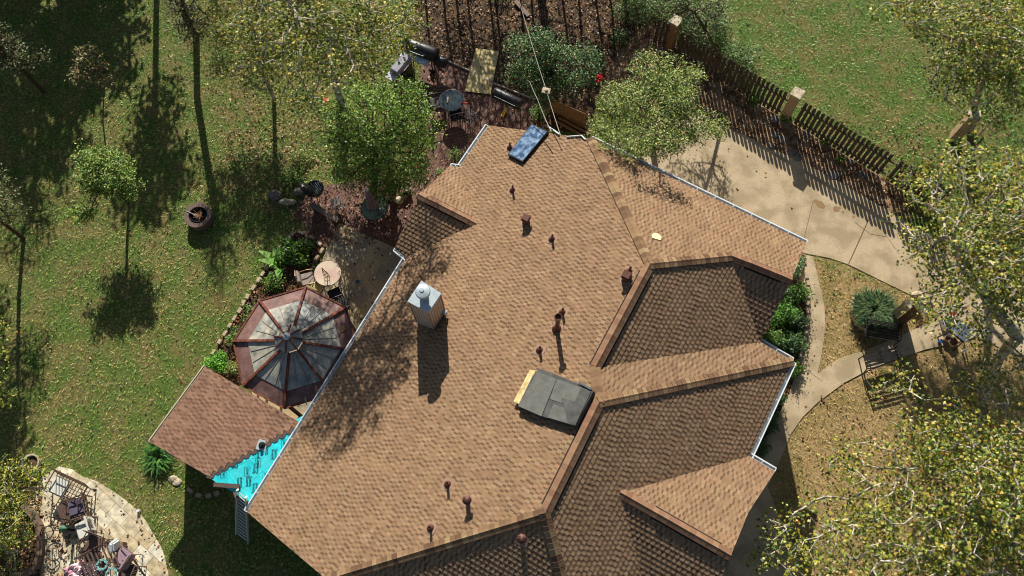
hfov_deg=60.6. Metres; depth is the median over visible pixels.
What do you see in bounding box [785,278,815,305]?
garden shrub
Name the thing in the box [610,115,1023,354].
driveway
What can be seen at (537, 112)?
garden shrub
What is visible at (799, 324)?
garden shrub
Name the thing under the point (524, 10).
wood plank
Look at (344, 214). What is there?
leaf litter
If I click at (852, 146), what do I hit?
picket fence
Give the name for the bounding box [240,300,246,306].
edging stone
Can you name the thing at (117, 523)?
stone patio
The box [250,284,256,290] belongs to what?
edging stone
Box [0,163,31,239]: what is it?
edge tree
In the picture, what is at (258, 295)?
planting bed
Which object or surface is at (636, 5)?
vine shrub
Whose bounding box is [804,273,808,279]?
edging stone
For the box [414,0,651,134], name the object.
planting bed
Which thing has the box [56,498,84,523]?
table
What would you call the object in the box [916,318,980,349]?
sidewalk
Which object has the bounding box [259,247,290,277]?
banana plant
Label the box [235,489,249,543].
extension ladder
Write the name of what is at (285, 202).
rock
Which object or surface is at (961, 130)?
stone post
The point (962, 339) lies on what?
work table
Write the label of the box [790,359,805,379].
garden shrub
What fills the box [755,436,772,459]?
garden shrub
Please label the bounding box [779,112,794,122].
garden shrub
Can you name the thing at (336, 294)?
patio chair
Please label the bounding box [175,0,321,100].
sycamore tree
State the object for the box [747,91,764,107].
garden shrub
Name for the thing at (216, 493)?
edging stone
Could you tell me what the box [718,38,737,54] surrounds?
garden shrub
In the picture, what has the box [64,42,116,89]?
sapling
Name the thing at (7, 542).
corner tree
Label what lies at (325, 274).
metal obelisk
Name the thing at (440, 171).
garden shrub
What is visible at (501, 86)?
garden edging
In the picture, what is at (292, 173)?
garden shrub
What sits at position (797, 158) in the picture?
rock
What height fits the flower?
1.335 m
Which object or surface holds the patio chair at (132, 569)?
on the stone patio at (117, 523)
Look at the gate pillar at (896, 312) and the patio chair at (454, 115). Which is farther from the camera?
the patio chair at (454, 115)
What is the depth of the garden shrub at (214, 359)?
29.84 m
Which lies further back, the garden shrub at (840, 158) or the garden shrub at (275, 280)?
the garden shrub at (840, 158)
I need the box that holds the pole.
[49,516,80,522]
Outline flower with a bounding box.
[595,73,604,94]
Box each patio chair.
[72,514,103,542]
[78,530,112,558]
[110,545,142,571]
[118,560,146,575]
[294,269,315,286]
[306,276,330,293]
[324,284,343,300]
[336,295,353,312]
[376,186,394,207]
[426,91,445,115]
[448,107,465,127]
[460,105,480,130]
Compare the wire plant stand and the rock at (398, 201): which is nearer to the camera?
the wire plant stand
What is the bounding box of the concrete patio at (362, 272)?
[252,223,400,419]
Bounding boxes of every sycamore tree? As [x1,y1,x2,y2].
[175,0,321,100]
[214,0,431,160]
[742,358,1023,575]
[862,0,1023,133]
[881,130,1023,405]
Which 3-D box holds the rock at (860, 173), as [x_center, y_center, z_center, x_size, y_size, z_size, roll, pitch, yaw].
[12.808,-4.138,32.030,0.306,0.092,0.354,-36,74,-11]
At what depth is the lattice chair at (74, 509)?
27.96 m
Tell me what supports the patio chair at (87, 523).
on the stone patio at (117, 523)
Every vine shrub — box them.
[605,0,664,28]
[640,0,711,28]
[676,0,739,55]
[714,40,764,79]
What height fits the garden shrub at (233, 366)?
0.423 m
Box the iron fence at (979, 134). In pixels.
[948,115,996,168]
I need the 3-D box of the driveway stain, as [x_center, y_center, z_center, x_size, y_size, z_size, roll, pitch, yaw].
[11.614,-2.850,31.614,1.550,0.033,0.296,19,72,7]
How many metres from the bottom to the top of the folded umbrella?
2.240 m
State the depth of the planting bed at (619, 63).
32.92 m
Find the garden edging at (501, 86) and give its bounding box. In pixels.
[448,60,533,99]
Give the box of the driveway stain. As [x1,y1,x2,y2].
[813,199,854,217]
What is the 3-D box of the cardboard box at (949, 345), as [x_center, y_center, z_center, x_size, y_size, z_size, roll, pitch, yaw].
[14.951,1.856,29.783,0.300,0.200,0.240,-24,72,-8]
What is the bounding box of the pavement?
[727,485,798,575]
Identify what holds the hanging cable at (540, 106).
attached to the house
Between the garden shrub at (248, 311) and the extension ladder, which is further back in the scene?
the garden shrub at (248, 311)
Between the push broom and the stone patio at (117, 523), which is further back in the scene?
the push broom
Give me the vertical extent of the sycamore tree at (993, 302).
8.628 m
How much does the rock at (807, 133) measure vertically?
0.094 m
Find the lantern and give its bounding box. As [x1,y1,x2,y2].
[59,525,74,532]
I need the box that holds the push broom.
[501,90,506,116]
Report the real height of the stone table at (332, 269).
0.749 m
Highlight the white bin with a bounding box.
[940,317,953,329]
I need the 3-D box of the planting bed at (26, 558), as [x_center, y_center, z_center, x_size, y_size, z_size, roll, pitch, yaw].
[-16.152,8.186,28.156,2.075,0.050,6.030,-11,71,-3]
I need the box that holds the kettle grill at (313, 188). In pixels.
[299,180,326,205]
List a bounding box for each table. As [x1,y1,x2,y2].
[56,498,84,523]
[78,539,120,575]
[314,260,341,286]
[361,196,387,223]
[439,89,463,114]
[937,322,974,350]
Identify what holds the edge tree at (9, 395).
on the ground at (172, 256)
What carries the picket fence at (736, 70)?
on the planting bed at (619, 63)
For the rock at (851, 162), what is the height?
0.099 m
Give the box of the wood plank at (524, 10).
[514,0,529,16]
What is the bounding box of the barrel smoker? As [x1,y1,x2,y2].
[400,32,447,73]
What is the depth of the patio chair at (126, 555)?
27.37 m
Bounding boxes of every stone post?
[663,14,682,50]
[779,86,804,119]
[949,110,980,142]
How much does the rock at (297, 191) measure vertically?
0.283 m
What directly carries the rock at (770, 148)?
on the planting bed at (619, 63)
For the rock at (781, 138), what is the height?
0.090 m
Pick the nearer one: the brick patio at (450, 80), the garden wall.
the garden wall
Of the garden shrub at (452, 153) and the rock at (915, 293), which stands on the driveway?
the rock at (915, 293)
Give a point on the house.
(556, 358)
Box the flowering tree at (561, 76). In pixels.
[500,21,607,110]
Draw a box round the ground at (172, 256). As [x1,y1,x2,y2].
[0,0,1023,575]
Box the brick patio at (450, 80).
[294,61,539,253]
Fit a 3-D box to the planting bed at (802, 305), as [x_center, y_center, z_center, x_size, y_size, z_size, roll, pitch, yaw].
[8.850,2.296,29.849,1.807,0.050,8.006,16,71,7]
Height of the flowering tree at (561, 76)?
3.914 m
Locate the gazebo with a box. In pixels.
[232,286,355,416]
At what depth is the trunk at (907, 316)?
29.24 m
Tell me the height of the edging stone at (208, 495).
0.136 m
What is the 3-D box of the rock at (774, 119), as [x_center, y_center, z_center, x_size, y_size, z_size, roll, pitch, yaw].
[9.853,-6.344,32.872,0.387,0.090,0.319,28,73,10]
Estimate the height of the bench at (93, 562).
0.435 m
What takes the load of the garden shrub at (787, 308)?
on the planting bed at (802, 305)
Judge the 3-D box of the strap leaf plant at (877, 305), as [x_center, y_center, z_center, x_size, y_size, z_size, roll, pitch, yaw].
[12.358,0.735,29.916,2.098,0.288,1.936,-3,70,0]
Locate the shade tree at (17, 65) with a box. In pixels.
[0,22,51,92]
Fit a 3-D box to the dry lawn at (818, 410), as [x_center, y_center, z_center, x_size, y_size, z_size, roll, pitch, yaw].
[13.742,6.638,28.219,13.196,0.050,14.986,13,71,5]
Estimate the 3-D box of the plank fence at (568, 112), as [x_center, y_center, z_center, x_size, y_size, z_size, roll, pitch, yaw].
[2.130,-6.529,32.632,1.600,0.887,0.059,26,73,10]
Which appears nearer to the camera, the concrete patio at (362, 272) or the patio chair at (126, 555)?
the patio chair at (126, 555)
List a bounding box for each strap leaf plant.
[140,440,175,481]
[845,283,900,333]
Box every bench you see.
[71,559,104,575]
[309,202,339,224]
[858,346,905,372]
[859,318,903,345]
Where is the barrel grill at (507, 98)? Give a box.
[492,87,522,117]
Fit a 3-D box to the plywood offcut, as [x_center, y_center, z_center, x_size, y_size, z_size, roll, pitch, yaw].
[4.105,-1.468,24.915,0.284,0.166,0.238,13,71,5]
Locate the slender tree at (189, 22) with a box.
[160,0,217,57]
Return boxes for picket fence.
[653,19,669,46]
[676,32,787,113]
[794,102,894,174]
[885,161,951,204]
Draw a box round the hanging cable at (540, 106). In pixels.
[529,81,550,130]
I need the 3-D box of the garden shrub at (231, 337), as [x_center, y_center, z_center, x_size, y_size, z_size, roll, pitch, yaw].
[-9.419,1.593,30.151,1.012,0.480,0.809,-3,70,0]
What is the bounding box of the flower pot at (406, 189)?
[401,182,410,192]
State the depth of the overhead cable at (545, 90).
28.39 m
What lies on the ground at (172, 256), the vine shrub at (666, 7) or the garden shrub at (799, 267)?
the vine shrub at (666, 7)
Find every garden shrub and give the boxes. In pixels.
[200,46,233,67]
[200,349,229,372]
[223,359,238,376]
[224,324,240,346]
[240,302,256,321]
[259,271,288,292]
[275,236,315,268]
[278,166,307,190]
[287,144,317,169]
[432,168,445,176]
[445,146,464,162]
[527,104,546,122]
[606,25,635,49]
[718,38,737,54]
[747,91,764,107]
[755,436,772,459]
[762,325,786,347]
[764,412,780,435]
[770,298,803,330]
[775,329,811,359]
[777,392,788,407]
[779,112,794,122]
[783,286,794,300]
[783,310,815,332]
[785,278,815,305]
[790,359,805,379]
[792,253,809,281]
[820,138,831,146]
[834,155,845,163]
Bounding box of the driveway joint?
[804,202,898,380]
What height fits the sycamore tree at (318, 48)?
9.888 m
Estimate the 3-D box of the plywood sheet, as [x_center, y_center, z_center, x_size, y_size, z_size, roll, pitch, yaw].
[-1.156,-8.343,33.725,0.999,0.068,1.929,9,71,4]
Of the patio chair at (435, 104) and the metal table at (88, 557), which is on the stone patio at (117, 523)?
the metal table at (88, 557)
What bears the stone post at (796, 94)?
on the planting bed at (619, 63)
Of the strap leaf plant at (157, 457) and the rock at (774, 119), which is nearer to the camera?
the strap leaf plant at (157, 457)
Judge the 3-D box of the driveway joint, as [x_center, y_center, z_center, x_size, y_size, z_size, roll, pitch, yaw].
[11.435,0.226,30.499,3.325,0.014,6.507,17,71,7]
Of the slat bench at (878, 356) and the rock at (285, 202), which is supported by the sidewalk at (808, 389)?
the slat bench at (878, 356)
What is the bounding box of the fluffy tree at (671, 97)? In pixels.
[583,45,730,164]
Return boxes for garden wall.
[11,503,45,575]
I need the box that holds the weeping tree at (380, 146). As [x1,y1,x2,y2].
[309,72,447,207]
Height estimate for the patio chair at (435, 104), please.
1.036 m
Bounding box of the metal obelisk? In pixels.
[322,268,329,278]
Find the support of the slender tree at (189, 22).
on the ground at (172, 256)
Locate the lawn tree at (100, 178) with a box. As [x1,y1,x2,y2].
[64,136,147,229]
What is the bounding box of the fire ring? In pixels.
[184,203,213,230]
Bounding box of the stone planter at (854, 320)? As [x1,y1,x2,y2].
[849,289,892,332]
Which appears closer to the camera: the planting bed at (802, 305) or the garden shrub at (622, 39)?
the planting bed at (802, 305)
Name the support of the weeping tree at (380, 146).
on the ground at (172, 256)
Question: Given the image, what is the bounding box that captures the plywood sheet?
[465,48,498,93]
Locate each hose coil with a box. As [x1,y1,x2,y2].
[95,558,107,570]
[105,567,116,575]
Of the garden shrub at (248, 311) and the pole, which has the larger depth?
the garden shrub at (248, 311)
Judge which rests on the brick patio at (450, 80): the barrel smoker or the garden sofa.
the barrel smoker
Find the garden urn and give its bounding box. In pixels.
[21,454,41,469]
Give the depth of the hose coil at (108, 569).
27.07 m
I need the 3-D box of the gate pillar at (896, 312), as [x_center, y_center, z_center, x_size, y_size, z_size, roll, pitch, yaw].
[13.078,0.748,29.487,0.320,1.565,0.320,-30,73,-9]
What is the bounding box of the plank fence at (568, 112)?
[550,100,588,125]
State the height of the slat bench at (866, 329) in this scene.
0.768 m
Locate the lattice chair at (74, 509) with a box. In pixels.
[63,492,92,523]
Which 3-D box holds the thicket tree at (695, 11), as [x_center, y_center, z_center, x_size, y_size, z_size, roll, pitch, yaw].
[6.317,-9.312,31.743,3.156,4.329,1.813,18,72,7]
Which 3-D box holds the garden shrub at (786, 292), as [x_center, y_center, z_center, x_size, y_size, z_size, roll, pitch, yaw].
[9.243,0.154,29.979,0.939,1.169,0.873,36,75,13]
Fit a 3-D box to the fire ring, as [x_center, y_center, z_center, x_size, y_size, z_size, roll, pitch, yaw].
[-11.295,-2.566,31.691,0.980,0.430,0.980,-3,70,0]
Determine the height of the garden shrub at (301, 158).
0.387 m
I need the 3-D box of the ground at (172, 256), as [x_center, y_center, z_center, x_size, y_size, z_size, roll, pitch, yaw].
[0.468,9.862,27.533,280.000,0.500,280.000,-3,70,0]
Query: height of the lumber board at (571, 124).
0.060 m
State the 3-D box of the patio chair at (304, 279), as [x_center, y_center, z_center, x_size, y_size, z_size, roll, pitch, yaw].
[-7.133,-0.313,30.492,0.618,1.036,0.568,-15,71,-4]
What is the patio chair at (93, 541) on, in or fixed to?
on the stone patio at (117, 523)
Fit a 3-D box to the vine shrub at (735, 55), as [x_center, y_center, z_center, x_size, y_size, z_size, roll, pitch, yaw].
[8.621,-8.731,32.845,2.023,1.807,1.375,-3,70,0]
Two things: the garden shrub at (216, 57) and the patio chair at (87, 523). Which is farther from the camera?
the garden shrub at (216, 57)
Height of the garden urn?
0.368 m
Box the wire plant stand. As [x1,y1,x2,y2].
[40,524,60,542]
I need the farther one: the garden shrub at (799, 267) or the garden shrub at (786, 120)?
the garden shrub at (786, 120)
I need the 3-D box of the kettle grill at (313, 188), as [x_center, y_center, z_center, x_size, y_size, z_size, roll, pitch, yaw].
[-7.104,-3.517,31.505,0.827,1.259,0.656,-35,74,-11]
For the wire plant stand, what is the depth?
27.74 m
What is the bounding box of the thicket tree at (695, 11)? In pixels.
[651,0,730,75]
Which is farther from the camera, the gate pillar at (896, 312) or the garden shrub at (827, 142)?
the garden shrub at (827, 142)
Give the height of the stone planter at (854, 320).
0.240 m
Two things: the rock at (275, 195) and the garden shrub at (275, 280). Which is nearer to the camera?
the garden shrub at (275, 280)
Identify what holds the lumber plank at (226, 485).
on the house
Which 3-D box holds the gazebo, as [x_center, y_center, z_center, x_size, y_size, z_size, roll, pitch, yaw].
[-6.887,2.006,28.347,3.760,3.500,3.760,26,73,10]
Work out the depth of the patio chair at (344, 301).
30.25 m
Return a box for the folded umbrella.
[365,188,378,209]
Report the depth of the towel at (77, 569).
27.35 m
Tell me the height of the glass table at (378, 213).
0.729 m
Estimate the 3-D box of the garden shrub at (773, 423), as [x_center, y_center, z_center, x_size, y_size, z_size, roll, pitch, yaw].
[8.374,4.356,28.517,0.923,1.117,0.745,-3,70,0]
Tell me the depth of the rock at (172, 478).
28.70 m
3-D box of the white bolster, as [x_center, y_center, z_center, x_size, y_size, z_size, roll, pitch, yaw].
[-12.454,8.128,27.629,0.300,0.883,0.438,-3,70,0]
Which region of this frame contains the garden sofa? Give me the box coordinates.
[44,468,96,506]
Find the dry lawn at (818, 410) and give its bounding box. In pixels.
[768,254,1023,575]
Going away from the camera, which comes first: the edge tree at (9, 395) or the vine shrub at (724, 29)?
the edge tree at (9, 395)
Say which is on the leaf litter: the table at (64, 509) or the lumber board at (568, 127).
the lumber board at (568, 127)
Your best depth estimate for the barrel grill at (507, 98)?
32.37 m
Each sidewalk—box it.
[722,255,924,575]
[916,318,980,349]
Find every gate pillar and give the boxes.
[891,297,915,318]
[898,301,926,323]
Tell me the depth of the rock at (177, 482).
28.66 m
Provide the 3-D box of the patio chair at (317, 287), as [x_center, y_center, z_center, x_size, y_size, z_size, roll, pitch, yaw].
[-6.749,-0.034,30.386,0.568,1.036,0.618,22,72,8]
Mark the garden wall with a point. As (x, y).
(36, 567)
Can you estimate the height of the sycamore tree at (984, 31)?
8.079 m
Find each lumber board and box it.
[554,120,584,136]
[558,117,588,134]
[563,116,591,131]
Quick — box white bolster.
[109,539,126,552]
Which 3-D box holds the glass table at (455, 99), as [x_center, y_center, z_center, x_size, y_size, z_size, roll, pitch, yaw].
[-2.239,-6.857,32.921,0.948,0.729,0.948,-3,70,0]
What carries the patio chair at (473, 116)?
on the brick patio at (450, 80)
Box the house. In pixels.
[148,124,807,575]
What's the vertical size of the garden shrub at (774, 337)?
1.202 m
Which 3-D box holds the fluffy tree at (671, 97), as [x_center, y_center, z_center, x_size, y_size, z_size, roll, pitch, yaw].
[4.409,-5.102,29.266,4.676,6.219,4.033,-33,73,-10]
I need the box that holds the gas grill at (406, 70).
[385,52,415,83]
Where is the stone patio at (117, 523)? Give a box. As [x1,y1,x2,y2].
[25,467,168,575]
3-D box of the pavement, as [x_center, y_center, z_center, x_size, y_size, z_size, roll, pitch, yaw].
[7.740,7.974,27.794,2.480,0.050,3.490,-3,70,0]
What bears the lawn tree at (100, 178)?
on the ground at (172, 256)
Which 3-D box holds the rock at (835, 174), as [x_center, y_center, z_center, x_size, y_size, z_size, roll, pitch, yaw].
[11.724,-4.133,32.047,0.520,0.091,0.408,-8,70,-2]
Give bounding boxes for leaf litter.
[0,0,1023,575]
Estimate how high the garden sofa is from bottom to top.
0.992 m
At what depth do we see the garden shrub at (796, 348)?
29.48 m
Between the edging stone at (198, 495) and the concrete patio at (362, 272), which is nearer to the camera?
the edging stone at (198, 495)
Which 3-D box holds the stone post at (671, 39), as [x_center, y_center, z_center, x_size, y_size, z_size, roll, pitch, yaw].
[6.083,-9.657,33.285,0.420,1.655,0.420,34,74,12]
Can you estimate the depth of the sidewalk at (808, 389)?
29.59 m
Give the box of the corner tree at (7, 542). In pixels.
[0,452,50,575]
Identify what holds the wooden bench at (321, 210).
on the brick patio at (450, 80)
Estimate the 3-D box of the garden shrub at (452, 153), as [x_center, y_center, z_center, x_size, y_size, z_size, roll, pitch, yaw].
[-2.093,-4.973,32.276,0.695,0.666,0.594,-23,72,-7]
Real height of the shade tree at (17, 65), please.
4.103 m
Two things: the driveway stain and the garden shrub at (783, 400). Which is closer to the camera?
the garden shrub at (783, 400)
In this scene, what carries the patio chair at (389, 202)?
on the brick patio at (450, 80)
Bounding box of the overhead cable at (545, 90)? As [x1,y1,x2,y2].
[519,1,560,134]
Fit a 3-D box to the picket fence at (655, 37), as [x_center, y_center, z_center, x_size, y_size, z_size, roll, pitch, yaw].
[5.680,-9.671,33.350,0.552,1.473,0.067,30,73,11]
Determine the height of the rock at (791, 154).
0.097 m
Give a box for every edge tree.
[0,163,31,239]
[0,315,17,411]
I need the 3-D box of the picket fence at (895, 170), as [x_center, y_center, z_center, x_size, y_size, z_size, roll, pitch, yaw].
[14.379,-3.648,31.039,2.038,1.486,0.067,35,74,12]
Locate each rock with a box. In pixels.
[168,475,177,482]
[172,478,181,485]
[267,189,282,200]
[278,198,296,205]
[293,188,303,195]
[394,196,402,203]
[767,143,774,150]
[770,115,779,122]
[772,131,778,137]
[778,135,789,143]
[787,150,793,157]
[793,153,801,161]
[803,131,810,137]
[825,170,839,179]
[847,159,854,164]
[858,171,866,178]
[911,291,921,297]
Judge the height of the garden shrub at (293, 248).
0.810 m
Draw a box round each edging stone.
[195,492,202,497]
[205,493,211,497]
[213,490,219,496]
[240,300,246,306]
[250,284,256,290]
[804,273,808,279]
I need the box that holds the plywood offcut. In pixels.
[652,233,660,240]
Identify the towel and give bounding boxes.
[62,559,86,575]
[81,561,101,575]
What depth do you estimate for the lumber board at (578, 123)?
32.84 m
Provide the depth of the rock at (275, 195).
31.95 m
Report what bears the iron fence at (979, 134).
on the ground at (172, 256)
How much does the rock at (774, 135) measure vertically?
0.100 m
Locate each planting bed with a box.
[0,459,38,575]
[208,233,319,384]
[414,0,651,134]
[598,18,913,221]
[763,254,806,440]
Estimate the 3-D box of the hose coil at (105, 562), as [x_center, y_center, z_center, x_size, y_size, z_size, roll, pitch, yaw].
[-12.694,8.567,27.143,0.381,0.071,0.377,-3,70,0]
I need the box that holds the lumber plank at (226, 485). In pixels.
[213,482,239,498]

